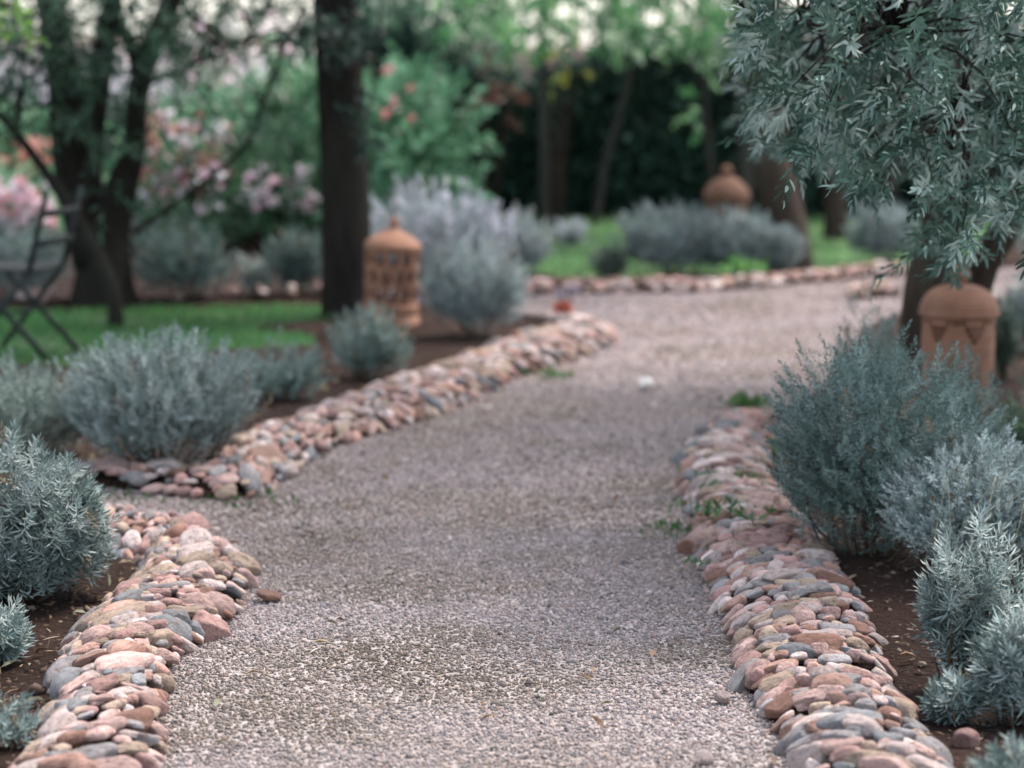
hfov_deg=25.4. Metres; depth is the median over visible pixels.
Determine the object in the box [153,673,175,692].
cobble
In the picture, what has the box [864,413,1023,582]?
lavender bush
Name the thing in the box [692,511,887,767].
soil
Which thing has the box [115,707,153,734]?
cobble
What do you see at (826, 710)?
cobble
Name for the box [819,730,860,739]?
cobble
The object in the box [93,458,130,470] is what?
cobble
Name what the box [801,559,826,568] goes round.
cobble
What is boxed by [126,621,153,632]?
cobble
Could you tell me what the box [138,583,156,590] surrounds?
cobble
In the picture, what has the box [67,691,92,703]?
cobble
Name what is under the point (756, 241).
lavender bush
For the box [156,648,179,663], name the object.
cobble
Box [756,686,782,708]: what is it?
cobble
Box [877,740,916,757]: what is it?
cobble
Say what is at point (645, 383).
loose stone
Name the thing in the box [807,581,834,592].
cobble
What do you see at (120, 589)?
cobble
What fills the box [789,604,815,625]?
cobble
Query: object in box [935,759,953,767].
cobble
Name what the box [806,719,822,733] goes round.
cobble
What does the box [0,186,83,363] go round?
folding chair
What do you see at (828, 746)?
cobble
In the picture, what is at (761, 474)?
cobble
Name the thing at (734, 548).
cobble
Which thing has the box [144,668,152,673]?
cobble
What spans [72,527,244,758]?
soil
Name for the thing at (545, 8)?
garden tree
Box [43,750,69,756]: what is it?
cobble
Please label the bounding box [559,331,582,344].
cobble
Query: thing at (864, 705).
cobble
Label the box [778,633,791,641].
cobble
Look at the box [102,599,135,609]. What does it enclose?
cobble
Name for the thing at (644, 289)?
soil
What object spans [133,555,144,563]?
cobble
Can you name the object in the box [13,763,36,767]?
cobble
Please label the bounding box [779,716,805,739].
cobble
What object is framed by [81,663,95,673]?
cobble
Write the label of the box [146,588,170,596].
cobble
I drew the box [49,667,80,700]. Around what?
cobble
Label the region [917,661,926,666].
loose stone
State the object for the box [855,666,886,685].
cobble
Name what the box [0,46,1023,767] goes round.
ground
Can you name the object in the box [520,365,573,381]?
weed tuft
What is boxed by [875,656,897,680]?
cobble
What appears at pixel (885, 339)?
lavender bush
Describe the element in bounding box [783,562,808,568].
cobble
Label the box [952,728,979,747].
loose stone
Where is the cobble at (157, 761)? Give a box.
[146,752,163,767]
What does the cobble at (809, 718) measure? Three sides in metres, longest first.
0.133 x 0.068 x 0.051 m
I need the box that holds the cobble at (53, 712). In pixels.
[47,704,66,719]
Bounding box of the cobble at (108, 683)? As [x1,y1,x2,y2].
[86,673,118,691]
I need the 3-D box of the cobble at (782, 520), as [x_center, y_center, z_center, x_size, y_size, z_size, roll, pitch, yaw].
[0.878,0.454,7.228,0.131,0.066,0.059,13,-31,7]
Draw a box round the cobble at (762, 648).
[755,642,780,652]
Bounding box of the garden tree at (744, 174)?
[704,1,789,221]
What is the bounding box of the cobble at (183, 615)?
[161,609,190,624]
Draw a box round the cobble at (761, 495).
[742,490,773,501]
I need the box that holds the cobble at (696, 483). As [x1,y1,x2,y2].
[688,472,734,492]
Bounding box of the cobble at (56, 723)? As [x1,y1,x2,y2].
[36,711,77,739]
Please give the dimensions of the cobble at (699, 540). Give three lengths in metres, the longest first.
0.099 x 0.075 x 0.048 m
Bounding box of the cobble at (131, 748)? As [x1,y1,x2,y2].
[117,741,148,756]
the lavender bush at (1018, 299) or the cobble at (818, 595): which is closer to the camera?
the cobble at (818, 595)
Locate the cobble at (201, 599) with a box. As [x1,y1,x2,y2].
[180,592,214,607]
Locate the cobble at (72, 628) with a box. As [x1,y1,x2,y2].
[67,606,96,633]
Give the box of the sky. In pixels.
[2,0,1022,45]
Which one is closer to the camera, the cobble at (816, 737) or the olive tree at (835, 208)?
the cobble at (816, 737)
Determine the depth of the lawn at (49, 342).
12.63 m
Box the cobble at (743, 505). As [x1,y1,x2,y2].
[717,503,753,510]
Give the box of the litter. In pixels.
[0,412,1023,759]
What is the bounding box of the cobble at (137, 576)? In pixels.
[127,571,146,580]
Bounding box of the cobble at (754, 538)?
[734,529,789,546]
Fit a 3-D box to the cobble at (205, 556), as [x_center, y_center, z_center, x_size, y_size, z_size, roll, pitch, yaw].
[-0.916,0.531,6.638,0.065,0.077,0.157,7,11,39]
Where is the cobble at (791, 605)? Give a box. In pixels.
[773,602,798,609]
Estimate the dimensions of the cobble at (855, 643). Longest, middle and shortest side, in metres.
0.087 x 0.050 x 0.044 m
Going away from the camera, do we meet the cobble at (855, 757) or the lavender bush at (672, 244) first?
the cobble at (855, 757)
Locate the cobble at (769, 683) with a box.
[758,670,793,691]
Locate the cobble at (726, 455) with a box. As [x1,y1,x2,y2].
[716,453,744,460]
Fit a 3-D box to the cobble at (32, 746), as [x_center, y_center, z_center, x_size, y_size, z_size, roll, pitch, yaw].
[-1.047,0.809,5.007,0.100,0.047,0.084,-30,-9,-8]
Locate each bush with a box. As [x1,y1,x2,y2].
[0,208,75,300]
[0,345,111,458]
[0,418,123,606]
[0,593,37,662]
[0,689,44,750]
[53,319,273,478]
[130,206,238,299]
[220,324,331,402]
[234,252,277,292]
[260,221,321,292]
[325,299,415,378]
[370,173,521,292]
[415,225,531,336]
[472,201,558,272]
[550,217,592,248]
[585,241,632,277]
[608,198,725,276]
[697,202,809,276]
[760,319,1002,569]
[825,285,919,443]
[840,197,921,263]
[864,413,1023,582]
[911,501,1023,683]
[916,339,1014,479]
[917,662,990,725]
[962,729,1023,767]
[964,588,1023,729]
[996,268,1023,348]
[1015,231,1023,256]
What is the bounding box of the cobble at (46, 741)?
[38,730,67,751]
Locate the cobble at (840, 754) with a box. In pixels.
[829,746,861,762]
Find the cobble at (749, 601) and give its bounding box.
[734,589,755,605]
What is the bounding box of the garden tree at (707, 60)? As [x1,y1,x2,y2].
[663,0,751,183]
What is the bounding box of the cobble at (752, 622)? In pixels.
[747,609,772,629]
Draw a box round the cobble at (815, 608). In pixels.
[798,602,820,613]
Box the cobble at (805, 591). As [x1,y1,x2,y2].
[786,586,817,598]
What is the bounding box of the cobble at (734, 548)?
[717,544,742,553]
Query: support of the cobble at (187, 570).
on the soil at (167, 665)
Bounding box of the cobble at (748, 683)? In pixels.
[744,659,770,688]
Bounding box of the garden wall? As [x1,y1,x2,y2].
[0,38,373,109]
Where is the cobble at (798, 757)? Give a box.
[786,741,833,767]
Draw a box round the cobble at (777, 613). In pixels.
[770,608,791,619]
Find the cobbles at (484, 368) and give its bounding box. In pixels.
[8,260,926,767]
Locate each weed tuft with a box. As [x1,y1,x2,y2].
[101,483,214,505]
[163,487,298,522]
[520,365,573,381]
[639,514,710,537]
[660,494,776,521]
[676,461,762,488]
[685,553,711,565]
[699,252,768,272]
[717,388,779,408]
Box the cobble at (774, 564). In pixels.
[766,559,785,569]
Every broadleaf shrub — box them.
[0,74,110,239]
[0,156,65,254]
[17,97,210,223]
[103,74,299,243]
[174,91,321,246]
[217,22,373,227]
[305,40,502,234]
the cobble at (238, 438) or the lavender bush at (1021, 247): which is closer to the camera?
the cobble at (238, 438)
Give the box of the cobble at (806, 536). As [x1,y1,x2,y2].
[792,533,817,539]
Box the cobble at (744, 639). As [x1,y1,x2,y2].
[739,635,757,643]
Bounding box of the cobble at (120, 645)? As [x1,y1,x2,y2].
[106,639,139,653]
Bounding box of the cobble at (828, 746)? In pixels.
[820,737,864,755]
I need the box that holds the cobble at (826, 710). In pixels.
[808,708,831,715]
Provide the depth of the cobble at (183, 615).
6.03 m
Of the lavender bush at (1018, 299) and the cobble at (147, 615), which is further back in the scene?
the lavender bush at (1018, 299)
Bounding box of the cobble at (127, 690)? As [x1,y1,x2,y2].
[108,686,135,696]
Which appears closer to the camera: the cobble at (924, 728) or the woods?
the cobble at (924, 728)
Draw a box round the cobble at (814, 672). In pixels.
[808,665,835,681]
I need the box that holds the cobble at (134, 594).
[111,589,142,602]
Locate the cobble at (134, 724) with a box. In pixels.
[124,719,144,729]
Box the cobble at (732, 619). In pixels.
[722,608,751,632]
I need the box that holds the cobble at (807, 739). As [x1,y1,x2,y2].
[785,733,814,753]
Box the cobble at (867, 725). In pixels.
[841,714,883,741]
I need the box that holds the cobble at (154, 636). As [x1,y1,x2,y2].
[147,628,174,649]
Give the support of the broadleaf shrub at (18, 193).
on the ground at (432, 336)
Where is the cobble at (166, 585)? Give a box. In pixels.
[156,583,177,597]
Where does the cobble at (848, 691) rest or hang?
on the soil at (860, 663)
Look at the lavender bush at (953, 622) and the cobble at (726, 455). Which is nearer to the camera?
the lavender bush at (953, 622)
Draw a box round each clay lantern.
[356,215,421,329]
[702,165,750,228]
[918,265,999,416]
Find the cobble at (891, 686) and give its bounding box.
[884,684,904,695]
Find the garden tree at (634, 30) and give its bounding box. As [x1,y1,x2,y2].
[583,0,747,226]
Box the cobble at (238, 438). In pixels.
[228,434,248,453]
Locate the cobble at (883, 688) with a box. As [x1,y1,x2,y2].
[881,686,899,694]
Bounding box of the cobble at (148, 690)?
[135,686,154,694]
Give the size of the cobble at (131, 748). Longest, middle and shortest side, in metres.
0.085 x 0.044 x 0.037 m
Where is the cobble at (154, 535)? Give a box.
[146,529,163,543]
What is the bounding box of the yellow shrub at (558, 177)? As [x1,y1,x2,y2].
[543,30,594,232]
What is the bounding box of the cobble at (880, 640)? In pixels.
[865,632,888,645]
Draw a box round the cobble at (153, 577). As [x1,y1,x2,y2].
[150,574,168,581]
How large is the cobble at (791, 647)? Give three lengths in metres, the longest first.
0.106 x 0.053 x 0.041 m
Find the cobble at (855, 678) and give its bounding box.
[840,673,861,683]
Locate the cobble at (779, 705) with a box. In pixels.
[764,691,794,717]
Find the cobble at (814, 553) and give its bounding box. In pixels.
[794,548,835,562]
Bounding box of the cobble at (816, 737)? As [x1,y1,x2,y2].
[813,730,830,741]
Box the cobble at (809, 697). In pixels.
[792,688,825,706]
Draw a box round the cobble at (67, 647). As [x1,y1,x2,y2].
[65,638,78,653]
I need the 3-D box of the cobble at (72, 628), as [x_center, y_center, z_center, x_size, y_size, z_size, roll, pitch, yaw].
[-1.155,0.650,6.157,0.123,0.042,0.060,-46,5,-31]
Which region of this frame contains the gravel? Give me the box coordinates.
[95,267,1023,767]
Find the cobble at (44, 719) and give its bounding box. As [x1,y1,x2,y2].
[40,708,54,726]
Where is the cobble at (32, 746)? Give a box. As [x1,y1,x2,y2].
[22,737,43,752]
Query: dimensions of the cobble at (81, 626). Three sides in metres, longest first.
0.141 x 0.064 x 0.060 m
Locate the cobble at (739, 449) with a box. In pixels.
[717,443,749,454]
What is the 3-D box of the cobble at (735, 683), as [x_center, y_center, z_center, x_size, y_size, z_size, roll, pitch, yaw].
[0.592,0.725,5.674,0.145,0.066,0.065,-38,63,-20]
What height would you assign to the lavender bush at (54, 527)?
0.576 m
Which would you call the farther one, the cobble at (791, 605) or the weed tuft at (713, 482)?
the weed tuft at (713, 482)
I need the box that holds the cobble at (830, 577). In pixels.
[812,570,853,592]
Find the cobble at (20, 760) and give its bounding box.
[14,754,44,765]
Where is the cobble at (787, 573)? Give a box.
[761,567,800,582]
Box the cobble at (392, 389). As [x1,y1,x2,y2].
[385,385,407,395]
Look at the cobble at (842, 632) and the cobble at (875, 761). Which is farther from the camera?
the cobble at (842, 632)
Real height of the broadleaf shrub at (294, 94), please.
1.903 m
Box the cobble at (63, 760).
[36,752,86,767]
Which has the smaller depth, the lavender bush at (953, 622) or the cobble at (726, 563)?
the lavender bush at (953, 622)
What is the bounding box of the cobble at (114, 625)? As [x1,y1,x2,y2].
[108,624,120,627]
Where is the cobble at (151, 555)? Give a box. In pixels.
[144,550,156,563]
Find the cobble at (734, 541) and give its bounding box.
[728,539,745,547]
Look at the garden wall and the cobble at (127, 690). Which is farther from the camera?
the garden wall
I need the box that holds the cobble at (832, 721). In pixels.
[816,709,883,729]
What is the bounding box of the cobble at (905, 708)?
[892,697,915,719]
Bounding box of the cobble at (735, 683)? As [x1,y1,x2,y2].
[726,658,759,692]
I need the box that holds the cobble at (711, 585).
[708,576,730,589]
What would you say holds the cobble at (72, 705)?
on the soil at (167, 665)
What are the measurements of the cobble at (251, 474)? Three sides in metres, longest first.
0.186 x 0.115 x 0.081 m
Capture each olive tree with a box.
[0,0,322,329]
[708,0,1023,398]
[752,0,814,275]
[822,4,847,242]
[874,0,930,224]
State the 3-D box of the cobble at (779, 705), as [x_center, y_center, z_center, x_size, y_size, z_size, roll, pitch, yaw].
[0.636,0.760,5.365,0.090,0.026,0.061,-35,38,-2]
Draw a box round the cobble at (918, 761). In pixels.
[905,754,947,767]
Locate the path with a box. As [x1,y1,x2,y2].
[95,268,1022,767]
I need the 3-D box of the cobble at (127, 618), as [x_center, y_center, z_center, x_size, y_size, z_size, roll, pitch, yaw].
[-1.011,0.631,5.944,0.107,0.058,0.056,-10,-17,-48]
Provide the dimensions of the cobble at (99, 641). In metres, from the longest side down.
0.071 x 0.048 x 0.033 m
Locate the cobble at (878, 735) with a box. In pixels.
[872,730,904,742]
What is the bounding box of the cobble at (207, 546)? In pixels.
[176,541,213,555]
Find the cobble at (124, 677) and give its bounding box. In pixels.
[115,673,132,687]
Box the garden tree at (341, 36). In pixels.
[262,0,388,320]
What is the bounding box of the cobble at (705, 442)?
[697,436,730,447]
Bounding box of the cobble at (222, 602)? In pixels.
[206,591,235,618]
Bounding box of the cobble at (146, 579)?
[127,576,151,582]
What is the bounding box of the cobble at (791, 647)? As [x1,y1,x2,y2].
[776,642,815,663]
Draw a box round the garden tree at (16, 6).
[0,0,49,55]
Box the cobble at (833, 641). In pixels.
[794,633,843,664]
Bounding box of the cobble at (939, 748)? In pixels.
[911,736,952,765]
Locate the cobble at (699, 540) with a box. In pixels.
[690,532,717,554]
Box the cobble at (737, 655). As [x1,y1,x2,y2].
[730,643,755,665]
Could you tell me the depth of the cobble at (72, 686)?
5.38 m
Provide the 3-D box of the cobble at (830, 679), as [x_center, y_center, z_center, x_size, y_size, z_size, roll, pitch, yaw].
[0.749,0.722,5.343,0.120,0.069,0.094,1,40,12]
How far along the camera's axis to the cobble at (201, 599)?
6.25 m
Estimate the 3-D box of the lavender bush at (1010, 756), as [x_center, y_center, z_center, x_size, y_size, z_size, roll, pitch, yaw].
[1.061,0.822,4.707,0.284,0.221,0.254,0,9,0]
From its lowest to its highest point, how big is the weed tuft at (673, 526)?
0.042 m
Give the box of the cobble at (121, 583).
[114,581,126,590]
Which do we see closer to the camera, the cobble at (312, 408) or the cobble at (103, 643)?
the cobble at (103, 643)
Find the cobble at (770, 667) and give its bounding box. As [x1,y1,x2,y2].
[764,659,798,673]
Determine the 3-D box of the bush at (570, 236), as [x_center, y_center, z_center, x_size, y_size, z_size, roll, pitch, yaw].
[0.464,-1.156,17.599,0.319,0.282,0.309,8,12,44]
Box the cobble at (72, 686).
[58,673,97,698]
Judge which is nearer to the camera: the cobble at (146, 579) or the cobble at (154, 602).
the cobble at (154, 602)
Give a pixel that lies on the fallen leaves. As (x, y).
(596, 719)
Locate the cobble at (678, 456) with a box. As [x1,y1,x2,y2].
[669,437,702,464]
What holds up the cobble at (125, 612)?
on the soil at (167, 665)
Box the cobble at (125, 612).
[116,610,135,615]
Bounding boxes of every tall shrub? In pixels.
[135,1,313,201]
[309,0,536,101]
[452,49,530,217]
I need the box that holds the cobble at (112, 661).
[94,651,155,673]
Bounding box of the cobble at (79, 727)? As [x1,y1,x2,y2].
[70,724,84,730]
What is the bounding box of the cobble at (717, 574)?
[706,567,729,585]
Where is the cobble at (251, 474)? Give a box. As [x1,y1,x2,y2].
[238,463,262,494]
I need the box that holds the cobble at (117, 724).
[84,716,127,733]
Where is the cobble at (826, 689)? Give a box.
[817,685,844,699]
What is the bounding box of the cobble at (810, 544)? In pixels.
[801,541,829,550]
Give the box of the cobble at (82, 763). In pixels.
[67,759,97,767]
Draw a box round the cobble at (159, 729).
[147,721,168,742]
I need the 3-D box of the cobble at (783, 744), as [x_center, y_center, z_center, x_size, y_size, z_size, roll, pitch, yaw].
[0.642,0.815,5.169,0.142,0.056,0.099,-43,-7,-6]
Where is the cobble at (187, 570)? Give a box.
[176,560,209,578]
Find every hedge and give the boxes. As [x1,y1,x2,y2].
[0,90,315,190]
[312,0,1023,218]
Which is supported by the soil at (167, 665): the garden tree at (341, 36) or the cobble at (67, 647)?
the cobble at (67, 647)
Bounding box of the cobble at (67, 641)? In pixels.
[59,636,75,646]
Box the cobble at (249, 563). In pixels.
[226,551,261,575]
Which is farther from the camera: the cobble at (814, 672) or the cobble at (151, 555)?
the cobble at (151, 555)
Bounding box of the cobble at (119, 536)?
[108,533,121,548]
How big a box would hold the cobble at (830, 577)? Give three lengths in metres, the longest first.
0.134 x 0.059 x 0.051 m
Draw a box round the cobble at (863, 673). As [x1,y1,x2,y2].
[839,668,874,680]
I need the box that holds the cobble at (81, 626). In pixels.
[74,608,102,632]
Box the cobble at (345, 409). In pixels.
[333,406,353,420]
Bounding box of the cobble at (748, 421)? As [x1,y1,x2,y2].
[720,413,760,428]
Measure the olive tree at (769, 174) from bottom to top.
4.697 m
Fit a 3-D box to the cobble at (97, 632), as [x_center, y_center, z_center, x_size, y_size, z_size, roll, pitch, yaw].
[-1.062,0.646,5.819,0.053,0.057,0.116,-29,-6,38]
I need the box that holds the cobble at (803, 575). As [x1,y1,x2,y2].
[792,573,815,579]
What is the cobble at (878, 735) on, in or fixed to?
on the soil at (860, 663)
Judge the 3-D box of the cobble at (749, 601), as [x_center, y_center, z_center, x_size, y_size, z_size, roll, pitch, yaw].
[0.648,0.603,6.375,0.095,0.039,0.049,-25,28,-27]
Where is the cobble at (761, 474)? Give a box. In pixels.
[735,468,769,479]
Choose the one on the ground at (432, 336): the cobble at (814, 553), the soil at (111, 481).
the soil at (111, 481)
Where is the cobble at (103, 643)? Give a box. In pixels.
[100,640,109,648]
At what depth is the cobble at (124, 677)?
5.43 m
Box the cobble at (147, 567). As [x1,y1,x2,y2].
[128,561,153,579]
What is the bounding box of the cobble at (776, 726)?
[770,715,794,732]
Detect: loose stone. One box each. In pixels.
[257,589,281,600]
[637,377,653,389]
[676,539,693,554]
[695,750,713,764]
[714,690,729,703]
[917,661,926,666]
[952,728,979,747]
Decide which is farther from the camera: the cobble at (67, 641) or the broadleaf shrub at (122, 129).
the broadleaf shrub at (122, 129)
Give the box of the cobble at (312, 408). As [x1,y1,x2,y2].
[299,405,321,412]
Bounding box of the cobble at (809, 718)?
[791,712,831,728]
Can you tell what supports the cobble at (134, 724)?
on the soil at (167, 665)
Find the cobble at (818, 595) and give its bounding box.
[807,592,836,597]
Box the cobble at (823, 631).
[803,629,838,634]
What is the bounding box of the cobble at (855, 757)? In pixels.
[845,750,908,765]
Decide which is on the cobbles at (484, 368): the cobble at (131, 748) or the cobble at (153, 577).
the cobble at (153, 577)
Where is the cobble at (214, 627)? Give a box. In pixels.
[191,610,231,642]
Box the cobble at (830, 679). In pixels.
[808,673,852,689]
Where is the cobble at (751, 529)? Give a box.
[740,528,768,531]
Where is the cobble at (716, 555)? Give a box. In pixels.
[709,550,722,562]
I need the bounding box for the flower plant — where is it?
[551,282,580,313]
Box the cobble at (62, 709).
[45,705,70,722]
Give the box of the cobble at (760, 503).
[747,500,775,507]
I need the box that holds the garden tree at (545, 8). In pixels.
[427,0,644,228]
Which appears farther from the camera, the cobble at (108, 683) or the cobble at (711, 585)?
the cobble at (711, 585)
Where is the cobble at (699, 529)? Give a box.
[685,522,711,539]
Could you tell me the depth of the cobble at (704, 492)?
7.72 m
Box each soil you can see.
[16,292,320,303]
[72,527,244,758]
[88,351,580,498]
[521,272,904,295]
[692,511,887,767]
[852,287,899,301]
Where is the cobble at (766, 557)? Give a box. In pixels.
[749,550,786,564]
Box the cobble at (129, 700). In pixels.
[111,697,133,704]
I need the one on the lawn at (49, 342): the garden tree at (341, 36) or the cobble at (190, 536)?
the garden tree at (341, 36)
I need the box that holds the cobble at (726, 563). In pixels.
[717,558,732,567]
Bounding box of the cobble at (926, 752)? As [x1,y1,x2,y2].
[906,741,936,759]
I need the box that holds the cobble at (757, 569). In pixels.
[747,567,765,580]
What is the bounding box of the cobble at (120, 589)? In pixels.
[112,578,141,595]
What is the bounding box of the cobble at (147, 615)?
[140,612,162,618]
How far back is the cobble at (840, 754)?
4.87 m
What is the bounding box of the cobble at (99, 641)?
[90,638,108,643]
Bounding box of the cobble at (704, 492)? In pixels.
[695,484,727,500]
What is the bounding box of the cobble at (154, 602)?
[147,601,162,604]
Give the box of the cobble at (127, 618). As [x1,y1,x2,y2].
[109,612,139,624]
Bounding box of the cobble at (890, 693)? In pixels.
[884,689,918,713]
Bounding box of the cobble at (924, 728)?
[900,717,929,734]
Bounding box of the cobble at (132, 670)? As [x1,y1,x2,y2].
[113,666,144,674]
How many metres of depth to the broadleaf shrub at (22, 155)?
17.87 m
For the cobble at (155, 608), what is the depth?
6.04 m
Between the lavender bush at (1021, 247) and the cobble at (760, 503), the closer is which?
the cobble at (760, 503)
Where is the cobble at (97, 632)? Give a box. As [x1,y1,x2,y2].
[78,624,110,644]
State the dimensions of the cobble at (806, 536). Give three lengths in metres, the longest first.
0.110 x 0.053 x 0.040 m
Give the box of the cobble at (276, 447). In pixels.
[269,444,281,452]
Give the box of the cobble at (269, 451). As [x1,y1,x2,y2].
[247,445,284,462]
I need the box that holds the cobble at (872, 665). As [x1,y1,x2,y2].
[866,653,889,668]
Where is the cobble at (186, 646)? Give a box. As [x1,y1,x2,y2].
[175,636,201,653]
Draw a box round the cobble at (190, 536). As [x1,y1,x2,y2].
[179,528,214,545]
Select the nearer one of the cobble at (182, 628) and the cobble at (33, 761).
the cobble at (33, 761)
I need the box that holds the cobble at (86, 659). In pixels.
[71,649,109,667]
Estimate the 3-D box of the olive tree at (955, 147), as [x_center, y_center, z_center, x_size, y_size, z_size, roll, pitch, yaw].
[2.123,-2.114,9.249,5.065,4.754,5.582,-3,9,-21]
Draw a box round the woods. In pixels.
[0,0,1022,64]
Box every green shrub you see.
[993,290,1023,380]
[995,372,1023,490]
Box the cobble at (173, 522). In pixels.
[169,519,183,525]
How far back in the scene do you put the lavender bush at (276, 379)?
10.03 m
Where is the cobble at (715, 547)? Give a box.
[709,538,733,550]
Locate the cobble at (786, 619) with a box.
[771,615,796,625]
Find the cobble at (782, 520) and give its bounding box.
[767,517,807,529]
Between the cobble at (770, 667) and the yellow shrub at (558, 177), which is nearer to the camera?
the cobble at (770, 667)
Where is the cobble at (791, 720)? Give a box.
[780,714,803,729]
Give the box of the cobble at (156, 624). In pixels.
[147,619,167,629]
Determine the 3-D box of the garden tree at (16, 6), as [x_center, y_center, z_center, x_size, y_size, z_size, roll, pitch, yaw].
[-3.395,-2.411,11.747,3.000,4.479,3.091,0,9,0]
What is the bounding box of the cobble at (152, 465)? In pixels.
[146,459,180,470]
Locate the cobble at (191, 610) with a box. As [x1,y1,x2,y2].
[165,605,204,618]
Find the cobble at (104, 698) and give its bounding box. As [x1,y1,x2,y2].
[88,696,115,701]
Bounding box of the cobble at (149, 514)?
[140,509,155,520]
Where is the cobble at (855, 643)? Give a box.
[843,637,870,653]
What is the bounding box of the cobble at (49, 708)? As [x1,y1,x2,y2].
[44,699,59,714]
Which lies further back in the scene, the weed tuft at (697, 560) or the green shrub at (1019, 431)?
the green shrub at (1019, 431)
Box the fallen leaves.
[0,359,1023,763]
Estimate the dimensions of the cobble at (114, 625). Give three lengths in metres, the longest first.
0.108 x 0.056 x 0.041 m
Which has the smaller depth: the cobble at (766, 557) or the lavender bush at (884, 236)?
the cobble at (766, 557)
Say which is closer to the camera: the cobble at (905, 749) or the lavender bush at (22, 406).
the cobble at (905, 749)
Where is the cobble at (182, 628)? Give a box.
[151,614,192,641]
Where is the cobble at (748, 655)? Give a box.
[735,650,761,670]
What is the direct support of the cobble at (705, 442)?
on the soil at (860, 663)
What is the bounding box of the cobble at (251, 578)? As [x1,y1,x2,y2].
[231,568,258,588]
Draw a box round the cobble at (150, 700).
[132,692,168,717]
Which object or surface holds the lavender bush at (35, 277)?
on the ground at (432, 336)
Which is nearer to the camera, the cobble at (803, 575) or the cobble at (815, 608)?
the cobble at (815, 608)
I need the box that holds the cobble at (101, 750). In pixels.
[72,742,118,759]
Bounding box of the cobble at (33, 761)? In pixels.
[20,757,45,764]
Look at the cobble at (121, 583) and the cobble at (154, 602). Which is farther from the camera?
the cobble at (121, 583)
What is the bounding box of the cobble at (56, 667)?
[43,654,85,688]
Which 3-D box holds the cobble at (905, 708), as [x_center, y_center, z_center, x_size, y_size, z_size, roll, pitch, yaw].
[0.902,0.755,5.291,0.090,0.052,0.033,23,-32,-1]
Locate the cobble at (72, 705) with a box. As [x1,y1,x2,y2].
[66,699,88,711]
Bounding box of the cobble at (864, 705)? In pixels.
[852,702,876,710]
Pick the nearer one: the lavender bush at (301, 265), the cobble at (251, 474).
the cobble at (251, 474)
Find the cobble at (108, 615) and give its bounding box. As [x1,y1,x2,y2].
[90,601,151,626]
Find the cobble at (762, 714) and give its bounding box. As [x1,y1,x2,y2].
[760,698,774,717]
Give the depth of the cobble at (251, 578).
6.70 m
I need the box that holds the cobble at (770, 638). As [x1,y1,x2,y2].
[756,634,778,647]
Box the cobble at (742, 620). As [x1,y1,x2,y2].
[733,611,757,632]
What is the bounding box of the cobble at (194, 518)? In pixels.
[180,511,210,528]
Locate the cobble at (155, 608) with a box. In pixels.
[145,604,165,612]
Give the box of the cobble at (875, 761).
[858,755,908,767]
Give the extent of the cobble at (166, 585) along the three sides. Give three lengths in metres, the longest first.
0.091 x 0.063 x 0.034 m
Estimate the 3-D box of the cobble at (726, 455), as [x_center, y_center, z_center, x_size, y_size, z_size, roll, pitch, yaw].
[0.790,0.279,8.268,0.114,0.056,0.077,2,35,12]
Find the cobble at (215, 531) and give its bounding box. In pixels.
[206,526,220,536]
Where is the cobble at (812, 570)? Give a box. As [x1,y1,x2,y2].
[805,568,820,573]
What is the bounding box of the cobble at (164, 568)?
[147,563,176,573]
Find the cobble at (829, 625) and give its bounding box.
[818,621,855,632]
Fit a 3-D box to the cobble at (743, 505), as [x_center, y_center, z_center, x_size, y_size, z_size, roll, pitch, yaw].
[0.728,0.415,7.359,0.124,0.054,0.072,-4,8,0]
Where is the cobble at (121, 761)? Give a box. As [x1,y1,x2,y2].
[94,755,141,767]
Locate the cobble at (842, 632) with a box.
[837,629,852,636]
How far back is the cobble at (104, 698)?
5.22 m
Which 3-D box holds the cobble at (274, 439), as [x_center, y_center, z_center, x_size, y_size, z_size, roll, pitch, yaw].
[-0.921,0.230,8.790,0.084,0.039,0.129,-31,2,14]
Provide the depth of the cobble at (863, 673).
5.50 m
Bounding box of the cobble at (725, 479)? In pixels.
[708,476,739,485]
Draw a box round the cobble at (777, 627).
[754,623,786,638]
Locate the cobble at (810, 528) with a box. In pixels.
[802,519,827,534]
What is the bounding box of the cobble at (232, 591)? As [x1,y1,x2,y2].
[221,584,241,598]
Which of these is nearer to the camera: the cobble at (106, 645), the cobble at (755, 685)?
the cobble at (755, 685)
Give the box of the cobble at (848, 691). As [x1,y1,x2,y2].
[841,686,871,695]
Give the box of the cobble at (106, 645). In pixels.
[101,639,119,648]
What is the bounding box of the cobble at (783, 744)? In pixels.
[772,721,810,755]
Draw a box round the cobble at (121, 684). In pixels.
[119,682,143,689]
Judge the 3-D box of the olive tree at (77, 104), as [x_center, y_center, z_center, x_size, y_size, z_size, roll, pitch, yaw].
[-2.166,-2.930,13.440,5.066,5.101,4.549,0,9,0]
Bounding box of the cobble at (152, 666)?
[148,663,155,673]
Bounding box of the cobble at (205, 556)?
[175,550,219,565]
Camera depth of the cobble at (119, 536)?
7.09 m
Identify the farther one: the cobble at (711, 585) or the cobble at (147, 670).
the cobble at (711, 585)
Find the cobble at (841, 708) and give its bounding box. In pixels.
[831,706,856,712]
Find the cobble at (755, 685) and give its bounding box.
[751,673,773,690]
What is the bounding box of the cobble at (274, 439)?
[272,435,282,443]
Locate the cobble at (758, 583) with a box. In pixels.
[749,579,775,589]

